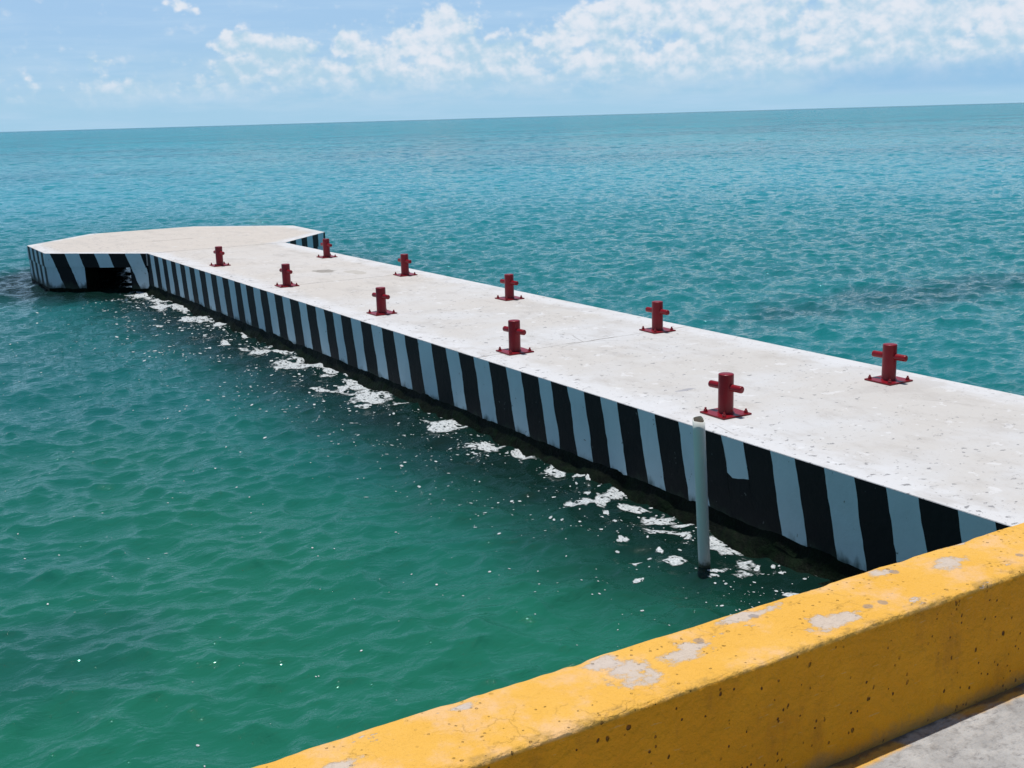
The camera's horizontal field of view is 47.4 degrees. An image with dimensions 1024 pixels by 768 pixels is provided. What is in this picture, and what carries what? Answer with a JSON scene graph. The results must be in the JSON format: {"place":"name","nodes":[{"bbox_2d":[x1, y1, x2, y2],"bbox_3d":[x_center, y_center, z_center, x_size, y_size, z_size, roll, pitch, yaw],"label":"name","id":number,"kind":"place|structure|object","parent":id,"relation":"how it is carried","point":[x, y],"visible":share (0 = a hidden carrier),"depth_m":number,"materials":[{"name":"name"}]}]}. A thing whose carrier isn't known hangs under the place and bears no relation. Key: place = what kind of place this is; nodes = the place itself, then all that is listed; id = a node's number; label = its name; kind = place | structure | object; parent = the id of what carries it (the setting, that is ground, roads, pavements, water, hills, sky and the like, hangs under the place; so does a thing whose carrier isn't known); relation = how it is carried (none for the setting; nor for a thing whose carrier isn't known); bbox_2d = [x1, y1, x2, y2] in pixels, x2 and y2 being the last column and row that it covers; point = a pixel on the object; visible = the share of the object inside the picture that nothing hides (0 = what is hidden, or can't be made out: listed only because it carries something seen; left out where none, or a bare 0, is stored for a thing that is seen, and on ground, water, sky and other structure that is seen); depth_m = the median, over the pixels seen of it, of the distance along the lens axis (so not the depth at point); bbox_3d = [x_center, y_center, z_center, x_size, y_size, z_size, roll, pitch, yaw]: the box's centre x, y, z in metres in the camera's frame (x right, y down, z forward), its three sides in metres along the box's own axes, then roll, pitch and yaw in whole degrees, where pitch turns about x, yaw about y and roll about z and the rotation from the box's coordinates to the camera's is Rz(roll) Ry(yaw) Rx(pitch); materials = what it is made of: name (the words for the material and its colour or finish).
{"place":"outdoors","nodes":[
{"label":"outdoors","id":0,"kind":"place"},
{"bbox_2d":[0,103,1023,767],"bbox_3d":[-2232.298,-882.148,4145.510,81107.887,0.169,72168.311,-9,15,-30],"label":"sea","id":1,"kind":"structure","parent":0,"point":[856,233],"depth_m":12.69,"materials":[{"name":"liquid"}]},
{"bbox_2d":[3,291,806,766],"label":"foam","id":2,"kind":"object","parent":1,"relation":"on","point":[437,425],"visible":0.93,"depth_m":10.58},
{"bbox_2d":[27,225,1023,585],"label":"pier","id":3,"kind":"structure","parent":1,"relation":"in","point":[833,469],"depth_m":9.84,"materials":[{"name":"concrete"}]},
{"bbox_2d":[210,246,229,266],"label":"mooring bollard","id":4,"kind":"object","parent":3,"relation":"on","point":[218,252],"visible":1,"depth_m":18.71,"materials":[{"name":"red metal"}]},
{"bbox_2d":[274,263,299,287],"bbox_3d":[-3.132,-1.514,16.165,0.272,0.308,0.314,-9,15,-28],"label":"mooring bollard","id":5,"kind":"object","parent":3,"relation":"on","point":[285,270],"visible":1,"depth_m":16.12,"materials":[{"name":"red metal"}]},
{"bbox_2d":[316,239,337,257],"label":"mooring bollard","id":6,"kind":"object","parent":3,"relation":"on","point":[326,244],"visible":1,"depth_m":19.44,"materials":[{"name":"red metal"}]},
{"bbox_2d":[366,287,396,315],"bbox_3d":[-1.530,-0.978,13.625,0.272,0.308,0.314,-10,15,-31],"label":"mooring bollard","id":7,"kind":"object","parent":3,"relation":"on","point":[380,295],"visible":1,"depth_m":13.58,"materials":[{"name":"red metal"}]},
{"bbox_2d":[393,254,417,276],"bbox_3d":[-1.560,-1.738,16.946,0.272,0.308,0.314,-9,15,-28],"label":"mooring bollard","id":8,"kind":"object","parent":3,"relation":"on","point":[404,261],"visible":1,"depth_m":16.90,"materials":[{"name":"red metal"}]},
{"bbox_2d":[495,274,524,300],"bbox_3d":[-0.034,-1.211,14.453,0.272,0.308,0.314,-9,15,-30],"label":"mooring bollard","id":9,"kind":"object","parent":3,"relation":"on","point":[508,281],"visible":1,"depth_m":14.41,"materials":[{"name":"red metal"}]},
{"bbox_2d":[496,319,533,355],"bbox_3d":[0.023,-0.461,11.171,0.272,0.308,0.314,-9,15,-29],"label":"mooring bollard","id":10,"kind":"object","parent":3,"relation":"on","point":[513,330],"visible":1,"depth_m":11.13,"materials":[{"name":"red metal"}]},
{"bbox_2d":[639,301,675,333],"bbox_3d":[1.502,-0.704,12.045,0.272,0.308,0.314,-9,15,-28],"label":"mooring bollard","id":11,"kind":"object","parent":3,"relation":"on","point":[657,310],"visible":1,"depth_m":12.00,"materials":[{"name":"red metal"}]},
{"bbox_2d":[692,416,710,567],"bbox_3d":[1.261,1.184,7.631,0.198,2.017,0.078,-9,15,-30],"label":"plastic pipe","id":12,"kind":"object","parent":3,"relation":"attached to","point":[701,486],"visible":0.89,"depth_m":7.47,"materials":[{"name":"grey plastic"}]},
{"bbox_2d":[700,372,751,419],"bbox_3d":[1.588,0.071,8.653,0.272,0.308,0.314,-9,15,-29],"label":"mooring bollard","id":13,"kind":"object","parent":3,"relation":"on","point":[725,386],"visible":1,"depth_m":8.61,"materials":[{"name":"red metal"}]},
{"bbox_2d":[864,343,912,385],"bbox_3d":[3.092,-0.178,9.552,0.272,0.308,0.314,-9,15,-30],"label":"mooring bollard","id":14,"kind":"object","parent":3,"relation":"on","point":[889,355],"visible":1,"depth_m":9.51,"materials":[{"name":"red metal"}]},
{"bbox_2d":[0,0,1023,131],"label":"sky","id":15,"kind":"structure","parent":0,"point":[65,64],"materials":[{"name":"blue"}]},
{"bbox_2d":[826,683,1023,767],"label":"pavement","id":16,"kind":"structure","parent":0,"point":[987,733],"depth_m":2.81,"materials":[{"name":"concrete"}]},
{"bbox_3d":[-0.810,2.579,2.086,80.000,2.888,0.500,-9,15,-30],"label":"quay wall","id":17,"kind":"object","parent":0,"visible":0},
{"bbox_2d":[253,523,1023,767],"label":"yellow kerb","id":18,"kind":"structure","parent":17,"relation":"on","point":[834,673],"depth_m":2.63,"materials":[{"name":"paint"}]}
]}

